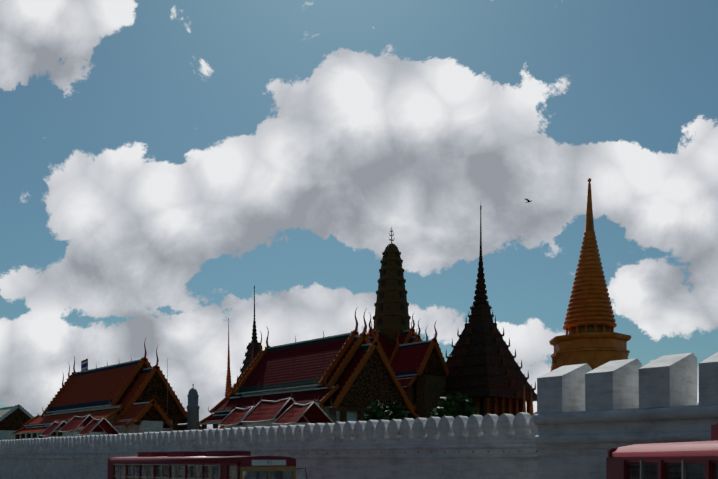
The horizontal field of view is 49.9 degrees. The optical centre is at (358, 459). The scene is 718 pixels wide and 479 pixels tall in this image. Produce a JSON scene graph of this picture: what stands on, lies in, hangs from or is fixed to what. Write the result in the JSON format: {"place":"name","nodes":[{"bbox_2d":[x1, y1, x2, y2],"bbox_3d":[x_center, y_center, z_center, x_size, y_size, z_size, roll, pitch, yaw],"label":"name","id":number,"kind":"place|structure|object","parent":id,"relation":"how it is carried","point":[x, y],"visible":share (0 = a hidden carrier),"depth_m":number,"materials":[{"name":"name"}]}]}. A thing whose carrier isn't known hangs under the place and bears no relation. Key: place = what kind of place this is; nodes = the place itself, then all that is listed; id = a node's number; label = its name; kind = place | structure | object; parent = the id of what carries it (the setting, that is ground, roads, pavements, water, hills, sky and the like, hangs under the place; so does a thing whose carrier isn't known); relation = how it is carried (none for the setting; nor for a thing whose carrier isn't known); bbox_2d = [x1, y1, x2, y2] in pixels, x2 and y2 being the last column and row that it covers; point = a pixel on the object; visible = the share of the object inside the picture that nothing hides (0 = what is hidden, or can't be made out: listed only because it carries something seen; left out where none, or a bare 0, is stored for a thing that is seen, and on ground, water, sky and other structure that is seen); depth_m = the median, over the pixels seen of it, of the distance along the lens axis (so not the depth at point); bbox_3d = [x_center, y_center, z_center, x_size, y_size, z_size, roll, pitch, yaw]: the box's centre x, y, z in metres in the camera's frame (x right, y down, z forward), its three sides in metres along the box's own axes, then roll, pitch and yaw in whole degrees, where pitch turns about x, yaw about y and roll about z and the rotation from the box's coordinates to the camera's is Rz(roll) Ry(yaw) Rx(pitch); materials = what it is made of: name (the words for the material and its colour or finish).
{"place":"outdoors","nodes":[
{"label":"outdoors","id":0,"kind":"place"},
{"bbox_2d":[0,404,38,439],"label":"pale hall","id":1,"kind":"structure","parent":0,"point":[14,418],"depth_m":183.56,"materials":[{"name":"tile"}]},
{"bbox_2d":[167,358,167,413],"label":"pole","id":2,"kind":"object","parent":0,"point":[167,385],"visible":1,"depth_m":123.31,"materials":[{"name":"silver metal"}]},
{"bbox_2d":[108,451,306,478],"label":"city bus","id":3,"kind":"object","parent":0,"point":[202,465],"visible":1,"depth_m":29.03,"materials":[{"name":"red paint"}]},
{"bbox_2d":[233,285,262,385],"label":"spire","id":4,"kind":"structure","parent":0,"point":[248,353],"depth_m":144.97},
{"bbox_2d":[196,307,420,429],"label":"hall","id":5,"kind":"structure","parent":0,"point":[345,377],"depth_m":102.28,"materials":[{"name":"red tile"}]},
{"bbox_2d":[0,0,717,428],"label":"sky","id":6,"kind":"structure","parent":0,"point":[162,162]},
{"bbox_2d":[357,314,423,361],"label":"temple roof","id":7,"kind":"structure","parent":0,"point":[385,345],"depth_m":130.54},
{"bbox_2d":[373,227,410,344],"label":"prang tower","id":8,"kind":"structure","parent":7,"relation":"on","point":[391,304],"depth_m":132.15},
{"bbox_2d":[389,320,449,418],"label":"temple building","id":9,"kind":"structure","parent":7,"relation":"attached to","point":[419,368],"depth_m":116.26,"materials":[{"name":"red tile"}]},
{"bbox_2d":[606,423,717,478],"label":"city bus","id":10,"kind":"object","parent":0,"point":[688,460],"visible":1,"depth_m":9.00,"materials":[{"name":"red paint"}]},
{"label":"palace lawn","id":11,"kind":"structure","parent":0,"visible":0},
{"bbox_2d":[11,338,208,439],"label":"hall","id":12,"kind":"structure","parent":11,"relation":"on","point":[109,392],"depth_m":131.56,"materials":[{"name":"orange tile"}]},
{"bbox_2d":[81,359,87,372],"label":"thai flag","id":13,"kind":"object","parent":12,"relation":"attached to","point":[84,362],"visible":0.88,"depth_m":146.64,"materials":[{"name":"multicoloured fabric"}]},
{"bbox_2d":[111,398,174,433],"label":"hall","id":14,"kind":"structure","parent":11,"relation":"on","point":[149,416],"depth_m":119.19,"materials":[{"name":"orange tile"}]},
{"bbox_2d":[39,389,333,437],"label":"roof","id":15,"kind":"structure","parent":11,"relation":"on","point":[285,411],"depth_m":76.43,"materials":[{"name":"red tile"}]},
{"bbox_2d":[187,384,199,429],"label":"prang tower","id":16,"kind":"structure","parent":11,"relation":"on","point":[193,407],"depth_m":124.49,"materials":[{"name":"grey stone"}]},
{"bbox_2d":[218,318,231,428],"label":"spire","id":17,"kind":"structure","parent":11,"relation":"on","point":[228,384],"depth_m":142.56,"materials":[{"name":"gold metal"}]},
{"bbox_2d":[361,400,408,420],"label":"tree","id":18,"kind":"object","parent":11,"relation":"on","point":[376,410],"visible":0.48,"depth_m":69.13,"materials":[{"name":"green plant"}]},
{"bbox_2d":[366,313,434,353],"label":"temple roof","id":19,"kind":"structure","parent":11,"relation":"on","point":[411,335],"depth_m":130.21,"materials":[{"name":"red tile"}]},
{"bbox_2d":[430,391,478,417],"bbox_3d":[8.021,-1.462,64.091,4.334,8.572,3.951,0,0,-43],"label":"tree","id":20,"kind":"object","parent":11,"relation":"on","point":[456,405],"visible":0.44,"depth_m":63.06,"materials":[{"name":"green plant"}]},
{"bbox_2d":[438,205,536,416],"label":"spired temple building","id":21,"kind":"structure","parent":11,"relation":"on","point":[486,375],"depth_m":116.81,"materials":[{"name":"tile"}]},
{"bbox_2d":[522,386,533,415],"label":"gilt spirelets","id":22,"kind":"object","parent":11,"relation":"on","point":[531,408],"visible":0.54,"depth_m":106.18,"materials":[{"name":"gold metal"}]},
{"bbox_2d":[549,178,630,371],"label":"golden chedi","id":23,"kind":"structure","parent":11,"relation":"on","point":[592,339],"depth_m":103.65,"materials":[{"name":"gold metal"}]},
{"label":"ground","id":24,"kind":"structure","parent":0,"visible":0},
{"bbox_2d":[0,439,537,478],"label":"palace wall","id":25,"kind":"structure","parent":24,"relation":"on","point":[494,459],"depth_m":34.17,"materials":[{"name":"white paint"}]},
{"bbox_2d":[0,403,698,450],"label":"wall merlons","id":26,"kind":"object","parent":25,"relation":"on","point":[520,425],"depth_m":36.25,"materials":[{"name":"white paint"}]},
{"bbox_2d":[533,352,717,478],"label":"fort bastion","id":27,"kind":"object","parent":24,"relation":"on","point":[586,417],"visible":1,"depth_m":21.64,"materials":[{"name":"white paint"}]}
]}

